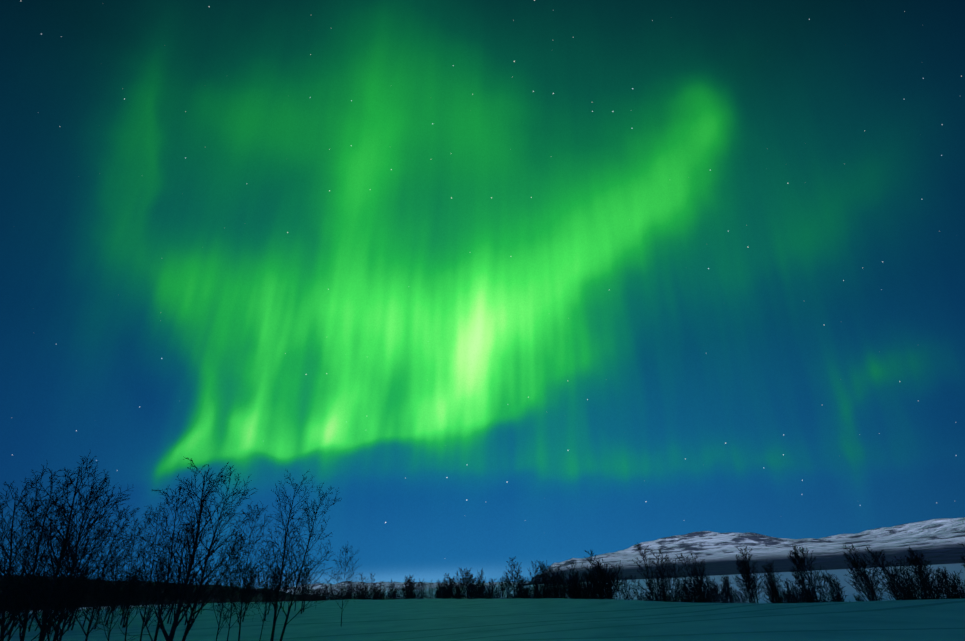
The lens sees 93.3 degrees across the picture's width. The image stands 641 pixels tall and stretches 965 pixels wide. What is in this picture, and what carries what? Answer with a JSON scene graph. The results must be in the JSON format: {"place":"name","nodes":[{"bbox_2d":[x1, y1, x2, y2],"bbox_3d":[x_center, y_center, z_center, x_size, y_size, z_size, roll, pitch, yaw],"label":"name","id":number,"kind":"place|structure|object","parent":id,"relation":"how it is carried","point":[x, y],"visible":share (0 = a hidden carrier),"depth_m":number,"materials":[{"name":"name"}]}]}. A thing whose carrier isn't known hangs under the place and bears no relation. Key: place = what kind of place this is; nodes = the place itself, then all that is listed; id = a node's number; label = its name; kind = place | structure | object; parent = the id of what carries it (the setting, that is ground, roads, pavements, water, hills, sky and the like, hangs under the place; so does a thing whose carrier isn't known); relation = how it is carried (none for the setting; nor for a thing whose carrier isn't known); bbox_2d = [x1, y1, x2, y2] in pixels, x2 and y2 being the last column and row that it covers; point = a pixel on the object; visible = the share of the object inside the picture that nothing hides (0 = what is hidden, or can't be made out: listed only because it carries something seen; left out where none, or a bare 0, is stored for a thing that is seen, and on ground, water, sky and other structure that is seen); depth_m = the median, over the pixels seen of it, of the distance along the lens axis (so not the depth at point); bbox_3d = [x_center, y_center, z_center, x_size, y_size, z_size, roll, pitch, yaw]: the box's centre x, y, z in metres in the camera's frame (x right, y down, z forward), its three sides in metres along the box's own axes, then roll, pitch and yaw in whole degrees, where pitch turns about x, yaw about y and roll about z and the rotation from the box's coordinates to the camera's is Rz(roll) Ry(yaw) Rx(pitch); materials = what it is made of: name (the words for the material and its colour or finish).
{"place":"outdoors","nodes":[
{"label":"outdoors","id":0,"kind":"place"},
{"bbox_2d":[0,575,311,609],"bbox_3d":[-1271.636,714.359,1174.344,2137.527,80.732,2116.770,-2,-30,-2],"label":"wooded hill","id":1,"kind":"structure","parent":0,"point":[258,597],"depth_m":1002.26,"materials":[{"name":"black plant"}]},
{"bbox_2d":[281,581,526,593],"bbox_3d":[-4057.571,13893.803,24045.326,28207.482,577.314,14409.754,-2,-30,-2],"label":"range","id":2,"kind":"structure","parent":0,"point":[385,584],"depth_m":24030.04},
{"bbox_2d":[0,563,964,640],"bbox_3d":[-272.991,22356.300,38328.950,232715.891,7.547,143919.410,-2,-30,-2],"label":"snow ground","id":3,"kind":"structure","parent":0,"point":[543,619],"depth_m":24.10,"materials":[{"name":"white snow"}]},
{"bbox_2d":[0,494,49,627],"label":"birch tree","id":4,"kind":"object","parent":3,"relation":"on","point":[12,552],"visible":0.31,"depth_m":14.47,"materials":[{"name":"black plant"}]},
{"bbox_2d":[8,571,45,634],"bbox_3d":[-36.288,22.317,36.062,2.108,4.774,1.862,10,-33,-21],"label":"bare tree","id":5,"kind":"object","parent":3,"relation":"on","point":[24,597],"visible":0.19,"depth_m":36.16,"materials":[{"name":"black plant"}]},
{"bbox_2d":[0,474,74,640],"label":"birch tree","id":6,"kind":"object","parent":3,"relation":"on","point":[2,624],"visible":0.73,"depth_m":12.97,"materials":[{"name":"black plant"}]},
{"bbox_2d":[0,495,82,640],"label":"birch tree","id":7,"kind":"object","parent":3,"relation":"on","point":[10,636],"visible":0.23,"depth_m":15.25,"materials":[{"name":"black plant"}]},
{"bbox_2d":[0,468,100,640],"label":"birch tree","id":8,"kind":"object","parent":3,"relation":"on","point":[26,614],"visible":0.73,"depth_m":12.05,"materials":[{"name":"black plant"}]},
{"bbox_2d":[26,535,88,640],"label":"birch tree","id":9,"kind":"object","parent":3,"relation":"on","point":[58,589],"visible":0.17,"depth_m":17.33,"materials":[{"name":"black plant"}]},
{"bbox_2d":[0,450,133,640],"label":"birch tree","id":10,"kind":"object","parent":3,"relation":"on","point":[44,628],"visible":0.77,"depth_m":11.40,"materials":[{"name":"black plant"}]},
{"bbox_2d":[24,467,136,640],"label":"birch tree","id":11,"kind":"object","parent":3,"relation":"on","point":[60,619],"visible":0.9,"depth_m":11.44,"materials":[{"name":"black plant"}]},
{"bbox_2d":[34,484,130,640],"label":"birch tree","id":12,"kind":"object","parent":3,"relation":"on","point":[76,600],"visible":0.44,"depth_m":13.90,"materials":[{"name":"black plant"}]},
{"bbox_2d":[71,566,97,629],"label":"bare tree","id":13,"kind":"object","parent":3,"relation":"on","point":[81,600],"visible":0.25,"depth_m":39.78,"materials":[{"name":"black plant"}]},
{"bbox_2d":[41,498,146,640],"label":"birch tree","id":14,"kind":"object","parent":3,"relation":"on","point":[92,616],"visible":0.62,"depth_m":14.39,"materials":[{"name":"black plant"}]},
{"bbox_2d":[82,573,106,627],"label":"bare tree","id":15,"kind":"object","parent":3,"relation":"on","point":[90,601],"visible":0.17,"depth_m":44.10,"materials":[{"name":"black plant"}]},
{"bbox_2d":[87,563,116,628],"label":"bare tree","id":16,"kind":"object","parent":3,"relation":"on","point":[103,593],"visible":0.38,"depth_m":39.72,"materials":[{"name":"black plant"}]},
{"bbox_2d":[84,541,144,640],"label":"birch tree","id":17,"kind":"object","parent":3,"relation":"on","point":[111,606],"visible":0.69,"depth_m":17.78,"materials":[{"name":"black plant"}]},
{"bbox_2d":[111,567,140,624],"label":"bare tree","id":18,"kind":"object","parent":3,"relation":"on","point":[127,593],"visible":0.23,"depth_m":45.38,"materials":[{"name":"black plant"}]},
{"bbox_2d":[116,568,144,627],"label":"bare tree","id":19,"kind":"object","parent":3,"relation":"on","point":[131,599],"visible":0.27,"depth_m":39.86,"materials":[{"name":"black plant"}]},
{"bbox_2d":[98,512,164,640],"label":"birch tree","id":20,"kind":"object","parent":3,"relation":"on","point":[130,574],"visible":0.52,"depth_m":19.81,"materials":[{"name":"black plant"}]},
{"bbox_2d":[116,566,147,627],"bbox_3d":[-30.606,24.142,39.973,2.369,5.249,2.019,25,-40,-38],"label":"bare tree","id":21,"kind":"object","parent":3,"relation":"on","point":[130,595],"visible":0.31,"depth_m":39.89,"materials":[{"name":"black plant"}]},
{"bbox_2d":[116,501,182,640],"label":"birch tree","id":22,"kind":"object","parent":3,"relation":"on","point":[150,577],"visible":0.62,"depth_m":17.77,"materials":[{"name":"black plant"}]},
{"bbox_2d":[141,557,172,625],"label":"bare tree","id":23,"kind":"object","parent":3,"relation":"on","point":[153,597],"visible":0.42,"depth_m":40.97,"materials":[{"name":"black plant"}]},
{"bbox_2d":[143,566,170,623],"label":"bare tree","id":24,"kind":"object","parent":3,"relation":"on","point":[155,594],"visible":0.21,"depth_m":43.11,"materials":[{"name":"black plant"}]},
{"bbox_2d":[104,478,217,640],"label":"birch tree","id":25,"kind":"object","parent":3,"relation":"on","point":[168,568],"visible":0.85,"depth_m":12.22,"materials":[{"name":"black plant"}]},
{"bbox_2d":[163,566,192,623],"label":"bare tree","id":26,"kind":"object","parent":3,"relation":"on","point":[174,596],"visible":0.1,"depth_m":42.02,"materials":[{"name":"black plant"}]},
{"bbox_2d":[168,579,188,623],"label":"bare tree","id":27,"kind":"object","parent":3,"relation":"on","point":[174,599],"visible":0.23,"depth_m":41.03,"materials":[{"name":"black plant"}]},
{"bbox_2d":[184,572,200,624],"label":"bare tree","id":28,"kind":"object","parent":3,"relation":"on","point":[191,589],"visible":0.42,"depth_m":38.38,"materials":[{"name":"black plant"}]},
{"bbox_2d":[150,457,238,640],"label":"birch tree","id":29,"kind":"object","parent":3,"relation":"on","point":[179,611],"visible":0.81,"depth_m":11.62,"materials":[{"name":"black plant"}]},
{"bbox_2d":[187,562,210,620],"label":"bare tree","id":30,"kind":"object","parent":3,"relation":"on","point":[200,592],"visible":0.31,"depth_m":45.49,"materials":[{"name":"black plant"}]},
{"bbox_2d":[148,465,266,640],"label":"birch tree","id":31,"kind":"object","parent":3,"relation":"on","point":[189,625],"visible":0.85,"depth_m":11.99,"materials":[{"name":"black plant"}]},
{"bbox_2d":[204,536,258,640],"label":"birch tree","id":32,"kind":"object","parent":3,"relation":"on","point":[224,618],"visible":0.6,"depth_m":18.77,"materials":[{"name":"black plant"}]},
{"bbox_2d":[209,528,266,640],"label":"birch tree","id":33,"kind":"object","parent":3,"relation":"on","point":[247,574],"visible":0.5,"depth_m":19.38,"materials":[{"name":"black plant"}]},
{"bbox_2d":[206,501,275,640],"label":"birch tree","id":34,"kind":"object","parent":3,"relation":"on","point":[244,580],"visible":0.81,"depth_m":17.99,"materials":[{"name":"black plant"}]},
{"bbox_2d":[234,568,256,621],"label":"bare tree","id":35,"kind":"object","parent":3,"relation":"on","point":[245,590],"visible":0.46,"depth_m":37.95,"materials":[{"name":"black plant"}]},
{"bbox_2d":[236,563,261,621],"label":"bare tree","id":36,"kind":"object","parent":3,"relation":"on","point":[248,587],"visible":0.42,"depth_m":38.34,"materials":[{"name":"black plant"}]},
{"bbox_2d":[245,540,285,640],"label":"birch tree","id":37,"kind":"object","parent":3,"relation":"on","point":[266,558],"visible":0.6,"depth_m":23.36,"materials":[{"name":"black plant"}]},
{"bbox_2d":[257,563,283,620],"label":"bare tree","id":38,"kind":"object","parent":3,"relation":"on","point":[267,594],"visible":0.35,"depth_m":37.33,"materials":[{"name":"black plant"}]},
{"bbox_2d":[244,469,319,640],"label":"birch tree","id":39,"kind":"object","parent":3,"relation":"on","point":[278,588],"visible":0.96,"depth_m":16.30,"materials":[{"name":"black plant"}]},
{"bbox_2d":[281,564,293,611],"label":"bare tree","id":40,"kind":"object","parent":3,"relation":"on","point":[288,580],"visible":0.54,"depth_m":55.82,"materials":[{"name":"black plant"}]},
{"bbox_2d":[254,483,341,640],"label":"birch tree","id":41,"kind":"object","parent":3,"relation":"on","point":[310,535],"visible":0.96,"depth_m":16.18,"materials":[{"name":"black plant"}]},
{"bbox_2d":[295,559,316,611],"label":"bare tree","id":42,"kind":"object","parent":3,"relation":"on","point":[308,586],"visible":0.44,"depth_m":52.45,"materials":[{"name":"black plant"}]},
{"bbox_2d":[296,561,321,613],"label":"bare tree","id":43,"kind":"object","parent":3,"relation":"on","point":[303,583],"visible":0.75,"depth_m":46.33,"materials":[{"name":"black plant"}]},
{"bbox_2d":[324,541,361,625],"bbox_3d":[-8.738,16.722,28.793,2.402,4.952,2.193,-2,-30,-2],"label":"birch tree","id":44,"kind":"object","parent":3,"relation":"on","point":[346,563],"visible":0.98,"depth_m":28.98,"materials":[{"name":"black plant"}]},
{"bbox_2d":[373,587,385,599],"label":"bush","id":45,"kind":"object","parent":3,"relation":"on","point":[375,596],"visible":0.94,"depth_m":101.68,"materials":[{"name":"black plant"}]},
{"bbox_2d":[402,576,415,598],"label":"tree","id":46,"kind":"object","parent":3,"relation":"on","point":[410,587],"visible":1,"depth_m":91.68,"materials":[{"name":"black plant"}]},
{"bbox_2d":[421,579,442,598],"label":"bush","id":47,"kind":"object","parent":3,"relation":"on","point":[423,590],"visible":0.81,"depth_m":85.09,"materials":[{"name":"black plant"}]},
{"bbox_2d":[435,578,455,598],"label":"bush","id":48,"kind":"object","parent":3,"relation":"on","point":[444,585],"visible":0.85,"depth_m":80.73,"materials":[{"name":"black plant"}]},
{"bbox_2d":[441,573,455,598],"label":"tree","id":49,"kind":"object","parent":3,"relation":"on","point":[449,597],"visible":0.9,"depth_m":80.78,"materials":[{"name":"black plant"}]},
{"bbox_2d":[455,568,466,598],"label":"tree","id":50,"kind":"object","parent":3,"relation":"on","point":[463,582],"visible":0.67,"depth_m":78.19,"materials":[{"name":"black plant"}]},
{"bbox_2d":[465,568,493,598],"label":"bush","id":51,"kind":"object","parent":3,"relation":"on","point":[472,590],"visible":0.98,"depth_m":73.77,"materials":[{"name":"black plant"}]},
{"bbox_2d":[497,577,512,598],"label":"tree","id":52,"kind":"object","parent":3,"relation":"on","point":[502,585],"visible":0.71,"depth_m":62.98,"materials":[{"name":"black plant"}]},
{"bbox_2d":[504,556,521,597],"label":"tree","id":53,"kind":"object","parent":3,"relation":"on","point":[512,574],"visible":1,"depth_m":61.21,"materials":[{"name":"black plant"}]},
{"bbox_2d":[511,562,525,597],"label":"tree","id":54,"kind":"object","parent":3,"relation":"on","point":[518,579],"visible":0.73,"depth_m":61.89,"materials":[{"name":"black plant"}]},
{"bbox_2d":[526,561,540,597],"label":"tree","id":55,"kind":"object","parent":3,"relation":"on","point":[532,577],"visible":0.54,"depth_m":58.93,"materials":[{"name":"black plant"}]},
{"bbox_2d":[530,565,541,598],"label":"tree","id":56,"kind":"object","parent":3,"relation":"on","point":[537,577],"visible":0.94,"depth_m":53.34,"materials":[{"name":"black plant"}]},
{"bbox_2d":[532,580,551,598],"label":"bush","id":57,"kind":"object","parent":3,"relation":"on","point":[538,594],"visible":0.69,"depth_m":54.71,"materials":[{"name":"black plant"}]},
{"bbox_2d":[536,559,550,597],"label":"tree","id":58,"kind":"object","parent":3,"relation":"on","point":[542,568],"visible":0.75,"depth_m":53.39,"materials":[{"name":"black plant"}]},
{"bbox_2d":[540,560,555,597],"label":"tree","id":59,"kind":"object","parent":3,"relation":"on","point":[545,579],"visible":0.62,"depth_m":53.19,"materials":[{"name":"black plant"}]},
{"bbox_2d":[543,568,555,597],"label":"tree","id":60,"kind":"object","parent":3,"relation":"on","point":[548,582],"visible":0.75,"depth_m":52.45,"materials":[{"name":"black plant"}]},
{"bbox_2d":[550,567,567,597],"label":"tree","id":61,"kind":"object","parent":3,"relation":"on","point":[561,576],"visible":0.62,"depth_m":51.91,"materials":[{"name":"black plant"}]},
{"bbox_2d":[560,572,586,598],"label":"bush","id":62,"kind":"object","parent":3,"relation":"on","point":[563,580],"visible":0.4,"depth_m":48.30,"materials":[{"name":"black plant"}]},
{"bbox_2d":[565,561,582,598],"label":"tree","id":63,"kind":"object","parent":3,"relation":"on","point":[572,569],"visible":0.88,"depth_m":46.92,"materials":[{"name":"black plant"}]},
{"bbox_2d":[573,572,596,598],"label":"bush","id":64,"kind":"object","parent":3,"relation":"on","point":[585,593],"visible":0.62,"depth_m":45.86,"materials":[{"name":"black plant"}]},
{"bbox_2d":[578,550,604,598],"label":"tree","id":65,"kind":"object","parent":3,"relation":"on","point":[592,565],"visible":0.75,"depth_m":42.78,"materials":[{"name":"black plant"}]},
{"bbox_2d":[590,558,606,598],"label":"tree","id":66,"kind":"object","parent":3,"relation":"on","point":[597,584],"visible":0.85,"depth_m":42.03,"materials":[{"name":"black plant"}]},
{"bbox_2d":[585,570,612,598],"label":"bush","id":67,"kind":"object","parent":3,"relation":"on","point":[597,590],"visible":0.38,"depth_m":43.05,"materials":[{"name":"black plant"}]},
{"bbox_2d":[595,560,623,599],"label":"bush","id":68,"kind":"object","parent":3,"relation":"on","point":[609,583],"visible":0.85,"depth_m":40.42,"materials":[{"name":"black plant"}]},
{"bbox_2d":[601,558,624,598],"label":"tree","id":69,"kind":"object","parent":3,"relation":"on","point":[606,565],"visible":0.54,"depth_m":43.75,"materials":[{"name":"black plant"}]},
{"bbox_2d":[607,564,624,598],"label":"tree","id":70,"kind":"object","parent":3,"relation":"on","point":[617,578],"visible":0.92,"depth_m":40.04,"materials":[{"name":"black plant"}]},
{"bbox_2d":[616,577,633,599],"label":"bush","id":71,"kind":"object","parent":3,"relation":"on","point":[625,594],"visible":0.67,"depth_m":43.64,"materials":[{"name":"black plant"}]},
{"bbox_2d":[617,576,637,599],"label":"bush","id":72,"kind":"object","parent":3,"relation":"on","point":[627,587],"visible":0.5,"depth_m":45.88,"materials":[{"name":"black plant"}]},
{"bbox_2d":[629,575,650,600],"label":"bush","id":73,"kind":"object","parent":3,"relation":"on","point":[635,586],"visible":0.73,"depth_m":45.39,"materials":[{"name":"black plant"}]},
{"bbox_2d":[632,544,664,600],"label":"tree","id":74,"kind":"object","parent":3,"relation":"on","point":[646,567],"visible":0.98,"depth_m":35.82,"materials":[{"name":"black plant"}]},
{"bbox_2d":[637,582,670,600],"bbox_3d":[14.494,23.875,38.285,2.953,3.473,1.433,-6,-30,6],"label":"bush","id":75,"kind":"object","parent":3,"relation":"on","point":[640,598],"visible":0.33,"depth_m":38.57,"materials":[{"name":"black plant"}]},
{"bbox_2d":[650,548,678,601],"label":"tree","id":76,"kind":"object","parent":3,"relation":"on","point":[662,585],"visible":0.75,"depth_m":35.56,"materials":[{"name":"black plant"}]},
{"bbox_2d":[654,560,675,601],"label":"tree","id":77,"kind":"object","parent":3,"relation":"on","point":[666,594],"visible":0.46,"depth_m":35.43,"materials":[{"name":"black plant"}]},
{"bbox_2d":[655,551,682,601],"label":"tree","id":78,"kind":"object","parent":3,"relation":"on","point":[661,574],"visible":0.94,"depth_m":33.66,"materials":[{"name":"black plant"}]},
{"bbox_2d":[668,560,694,601],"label":"tree","id":79,"kind":"object","parent":3,"relation":"on","point":[679,594],"visible":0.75,"depth_m":33.23,"materials":[{"name":"black plant"}]},
{"bbox_2d":[675,553,700,602],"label":"tree","id":80,"kind":"object","parent":3,"relation":"on","point":[685,566],"visible":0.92,"depth_m":32.26,"materials":[{"name":"black plant"}]},
{"bbox_2d":[676,580,699,602],"bbox_3d":[15.450,20.374,33.146,2.037,3.041,2.754,-8,-31,8],"label":"bush","id":81,"kind":"object","parent":3,"relation":"on","point":[689,600],"visible":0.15,"depth_m":33.03,"materials":[{"name":"black plant"}]},
{"bbox_2d":[684,553,711,602],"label":"tree","id":82,"kind":"object","parent":3,"relation":"on","point":[695,571],"visible":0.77,"depth_m":32.14,"materials":[{"name":"black plant"}]},
{"bbox_2d":[692,559,718,602],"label":"tree","id":83,"kind":"object","parent":3,"relation":"on","point":[701,574],"visible":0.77,"depth_m":31.82,"materials":[{"name":"black plant"}]},
{"bbox_2d":[691,575,722,602],"bbox_3d":[15.415,19.065,31.282,2.445,2.876,1.187,-28,-38,36],"label":"bush","id":84,"kind":"object","parent":3,"relation":"on","point":[704,595],"visible":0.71,"depth_m":31.36,"materials":[{"name":"black plant"}]},
{"bbox_2d":[710,581,733,602],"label":"bush","id":85,"kind":"object","parent":3,"relation":"on","point":[722,598],"visible":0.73,"depth_m":30.35,"materials":[{"name":"black plant"}]},
{"bbox_2d":[720,574,740,602],"bbox_3d":[16.846,19.023,30.921,1.548,3.208,1.480,7,-32,-17],"label":"bush","id":86,"kind":"object","parent":3,"relation":"on","point":[726,580],"visible":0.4,"depth_m":31.30,"materials":[{"name":"black plant"}]},
{"bbox_2d":[724,579,758,602],"bbox_3d":[16.698,17.980,29.207,2.329,2.572,1.723,49,-57,-53],"label":"bush","id":87,"kind":"object","parent":3,"relation":"on","point":[744,598],"visible":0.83,"depth_m":29.31,"materials":[{"name":"black plant"}]},
{"bbox_2d":[733,545,769,602],"bbox_3d":[17.167,16.737,28.989,2.231,4.395,1.855,-20,-35,27],"label":"bushy birch","id":88,"kind":"object","parent":3,"relation":"on","point":[745,572],"visible":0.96,"depth_m":29.23,"materials":[{"name":"black plant"}]},
{"bbox_2d":[759,559,788,602],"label":"bushy birch","id":89,"kind":"object","parent":3,"relation":"on","point":[773,581],"visible":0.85,"depth_m":28.97,"materials":[{"name":"black plant"}]},
{"bbox_2d":[765,580,798,602],"bbox_3d":[19.089,17.939,28.288,2.842,3.138,2.103,56,-63,-56],"label":"bush","id":90,"kind":"object","parent":3,"relation":"on","point":[782,595],"visible":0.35,"depth_m":28.43,"materials":[{"name":"black plant"}]},
{"bbox_2d":[771,589,802,602],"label":"bush","id":91,"kind":"object","parent":3,"relation":"on","point":[785,601],"visible":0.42,"depth_m":27.69,"materials":[{"name":"black plant"}]},
{"bbox_2d":[782,544,829,602],"bbox_3d":[19.295,15.910,26.930,2.529,4.896,2.030,-21,-35,29],"label":"bushy birch","id":92,"kind":"object","parent":3,"relation":"on","point":[801,562],"visible":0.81,"depth_m":27.28,"materials":[{"name":"black plant"}]},
{"bbox_2d":[780,571,831,602],"bbox_3d":[18.808,15.935,25.948,1.932,2.890,2.312,9,-32,-19],"label":"bush","id":93,"kind":"object","parent":3,"relation":"on","point":[805,597],"visible":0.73,"depth_m":26.07,"materials":[{"name":"black plant"}]},
{"bbox_2d":[818,573,849,601],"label":"bushy birch","id":94,"kind":"object","parent":3,"relation":"on","point":[834,589],"visible":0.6,"depth_m":27.40,"materials":[{"name":"black plant"}]},
{"bbox_2d":[842,544,887,600],"bbox_3d":[21.538,14.800,25.278,2.231,4.395,1.855,19,-36,-32],"label":"bushy birch","id":95,"kind":"object","parent":3,"relation":"on","point":[865,580],"visible":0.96,"depth_m":25.39,"materials":[{"name":"black plant"}]},
{"bbox_2d":[862,545,927,600],"bbox_3d":[23.478,15.244,25.369,2.007,5.116,2.594,16,-35,-30],"label":"bushy birch","id":96,"kind":"object","parent":3,"relation":"on","point":[891,590],"visible":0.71,"depth_m":25.75,"materials":[{"name":"black plant"}]},
{"bbox_2d":[878,558,943,599],"bbox_3d":[22.387,14.027,23.720,2.786,3.077,2.061,-2,-30,-1],"label":"bush","id":97,"kind":"object","parent":3,"relation":"on","point":[897,584],"visible":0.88,"depth_m":23.64,"materials":[{"name":"black plant"}]},
{"bbox_2d":[903,546,949,598],"bbox_3d":[23.416,14.107,23.947,2.087,4.040,1.675,17,-36,-31],"label":"bushy birch","id":98,"kind":"object","parent":3,"relation":"on","point":[915,560],"visible":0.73,"depth_m":24.33,"materials":[{"name":"black plant"}]},
{"bbox_2d":[917,571,964,598],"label":"bush","id":99,"kind":"object","parent":3,"relation":"on","point":[958,585],"visible":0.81,"depth_m":23.05,"materials":[{"name":"black plant"}]},
{"bbox_2d":[931,567,960,598],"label":"bushy birch","id":100,"kind":"object","parent":3,"relation":"on","point":[944,572],"visible":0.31,"depth_m":25.10,"materials":[{"name":"black plant"}]},
{"bbox_2d":[0,0,964,587],"label":"sky","id":101,"kind":"structure","parent":0,"point":[553,281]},
{"bbox_2d":[527,517,964,584],"bbox_3d":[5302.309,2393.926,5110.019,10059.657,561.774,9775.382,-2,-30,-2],"label":"mountain ridge","id":102,"kind":"structure","parent":0,"point":[935,541],"depth_m":5079.65,"materials":[{"name":"white snow"}]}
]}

